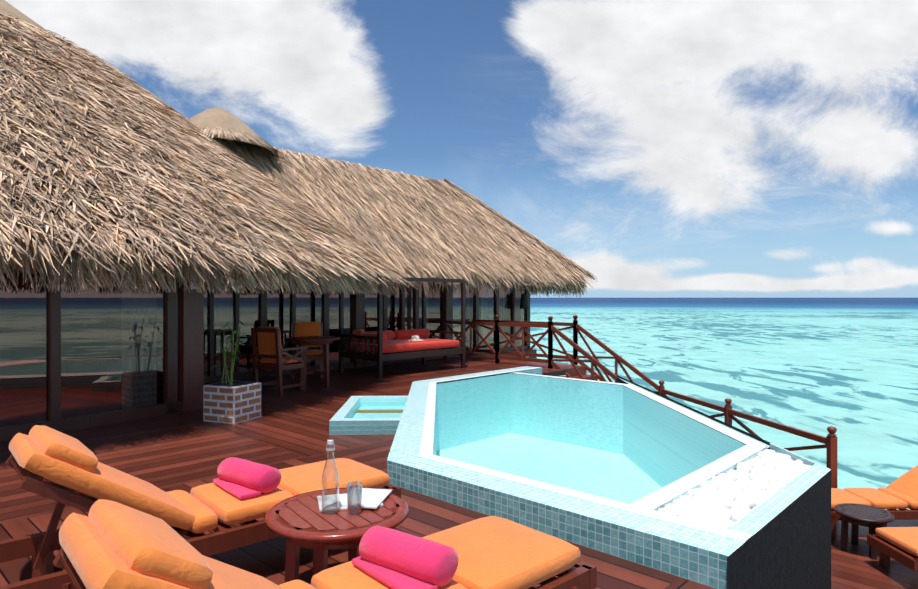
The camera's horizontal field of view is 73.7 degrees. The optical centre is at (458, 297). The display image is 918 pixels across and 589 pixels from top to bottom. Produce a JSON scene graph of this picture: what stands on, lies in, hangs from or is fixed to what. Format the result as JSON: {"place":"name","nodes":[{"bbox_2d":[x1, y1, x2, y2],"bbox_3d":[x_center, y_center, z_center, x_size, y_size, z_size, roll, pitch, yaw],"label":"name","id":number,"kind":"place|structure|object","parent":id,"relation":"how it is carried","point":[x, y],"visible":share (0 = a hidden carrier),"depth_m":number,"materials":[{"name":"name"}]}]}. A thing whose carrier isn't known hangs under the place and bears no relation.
{"place":"outdoors","nodes":[
{"label":"outdoors","id":0,"kind":"place"},
{"bbox_2d":[0,358,715,588],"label":"deck floor","id":1,"kind":"structure","parent":0,"point":[187,451],"depth_m":5.73,"materials":[{"name":"brown wood"}]},
{"bbox_2d":[0,425,400,588],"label":"sun lounger","id":2,"kind":"object","parent":1,"relation":"on","point":[244,494],"visible":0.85,"depth_m":2.97,"materials":[{"name":"orange fabric"}]},
{"bbox_2d":[203,318,260,423],"bbox_3d":[-2.698,0.855,7.373,0.526,1.213,0.606,0,0,19],"label":"potted plant","id":3,"kind":"object","parent":1,"relation":"on","point":[231,401],"visible":1,"depth_m":7.20,"materials":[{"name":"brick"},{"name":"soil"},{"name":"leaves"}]},
{"bbox_2d":[0,267,536,441],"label":"villa walls","id":4,"kind":"structure","parent":1,"relation":"on","point":[71,360],"depth_m":7.59,"materials":[{"name":"brown wood"}]},
{"bbox_2d":[0,0,577,283],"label":"roof","id":5,"kind":"structure","parent":4,"relation":"on","point":[217,118],"depth_m":11.64,"materials":[{"name":"brown plant"}]},
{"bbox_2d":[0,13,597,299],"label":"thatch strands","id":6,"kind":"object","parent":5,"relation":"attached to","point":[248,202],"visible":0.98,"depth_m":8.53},
{"bbox_2d":[251,326,307,395],"bbox_3d":[-2.756,0.953,9.403,0.579,1.021,0.625,0,0,30],"label":"dining chair","id":7,"kind":"object","parent":1,"relation":"on","point":[270,349],"visible":0.96,"depth_m":9.23,"materials":[{"name":"brown wood"}]},
{"bbox_2d":[291,322,324,382],"bbox_3d":[-2.652,0.953,10.799,0.573,1.021,0.625,0,0,-20],"label":"dining chair","id":8,"kind":"object","parent":1,"relation":"on","point":[299,329],"visible":0.67,"depth_m":10.93,"materials":[{"name":"brown wood"}]},
{"bbox_2d":[287,336,339,388],"bbox_3d":[-2.381,1.062,10.044,0.840,0.801,0.840,0,0,-2],"label":"dining table","id":9,"kind":"object","parent":1,"relation":"on","point":[302,341],"visible":1,"depth_m":9.86,"materials":[{"name":"brown wood"}]},
{"bbox_2d":[53,499,596,588],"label":"sun lounger","id":10,"kind":"object","parent":1,"relation":"on","point":[107,544],"visible":1,"depth_m":2.23,"materials":[{"name":"orange fabric"}]},
{"bbox_2d":[265,439,408,582],"bbox_3d":[-0.578,1.066,2.931,0.670,0.793,0.670,0,0,-2],"label":"side table","id":11,"kind":"object","parent":1,"relation":"on","point":[321,523],"visible":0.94,"depth_m":2.85,"materials":[{"name":"brown wood"}]},
{"bbox_2d":[329,396,407,434],"bbox_3d":[-1.024,1.387,7.336,0.760,0.150,1.640,0,0,-2],"label":"foot basin","id":12,"kind":"object","parent":1,"relation":"on","point":[364,415],"visible":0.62,"depth_m":7.09,"materials":[{"name":"tile"}]},
{"bbox_2d":[339,277,465,377],"bbox_3d":[-1.104,0.544,12.281,1.270,1.835,2.248,0,0,44],"label":"canopy daybed","id":13,"kind":"object","parent":1,"relation":"on","point":[379,345],"visible":0.96,"depth_m":11.88,"materials":[{"name":"dark wood"},{"name":"fabric"}]},
{"bbox_2d":[5,0,917,297],"label":"sky","id":14,"kind":"structure","parent":0,"point":[664,148],"materials":[{"name":"blue"}]},
{"bbox_2d":[433,298,917,509],"bbox_3d":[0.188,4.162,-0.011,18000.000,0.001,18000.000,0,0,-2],"label":"sea","id":15,"kind":"structure","parent":0,"point":[847,368],"depth_m":40.95,"materials":[{"name":"liquid"}]},
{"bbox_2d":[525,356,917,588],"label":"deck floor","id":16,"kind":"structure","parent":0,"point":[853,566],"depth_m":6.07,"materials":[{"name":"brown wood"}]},
{"bbox_2d":[452,356,597,380],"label":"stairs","id":17,"kind":"structure","parent":16,"relation":"on","point":[570,370],"depth_m":13.35,"materials":[{"name":"brown wood"}]},
{"bbox_2d":[387,366,830,588],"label":"plunge pool","id":18,"kind":"structure","parent":16,"relation":"on","point":[780,539],"depth_m":4.88,"materials":[{"name":"tile"}]},
{"bbox_2d":[433,373,739,502],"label":"pool water","id":19,"kind":"structure","parent":18,"relation":"in","point":[650,422],"depth_m":6.21,"materials":[{"name":"teal liquid"}]},
{"bbox_2d":[657,449,810,528],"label":"pebbles","id":20,"kind":"object","parent":18,"relation":"on","point":[729,498],"visible":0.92,"depth_m":4.10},
{"bbox_2d":[447,315,836,487],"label":"deck railings","id":21,"kind":"object","parent":16,"relation":"on","point":[829,441],"visible":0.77,"depth_m":12.55,"materials":[{"name":"brown wood"}]},
{"bbox_2d":[834,503,894,559],"bbox_3d":[4.294,2.482,6.495,0.540,0.421,0.540,0,0,-2],"label":"side table","id":22,"kind":"object","parent":16,"relation":"on","point":[872,518],"visible":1,"depth_m":6.46,"materials":[{"name":"brown wood"}]},
{"bbox_2d":[831,465,917,538],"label":"lounger","id":23,"kind":"object","parent":16,"relation":"on","point":[900,493],"visible":0.65,"depth_m":7.00,"materials":[{"name":"fabric"},{"name":"dark wood"}]},
{"bbox_2d":[867,527,917,570],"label":"lounger","id":24,"kind":"object","parent":16,"relation":"on","point":[899,544],"visible":1,"depth_m":5.89,"materials":[{"name":"orange fabric"}]}
]}

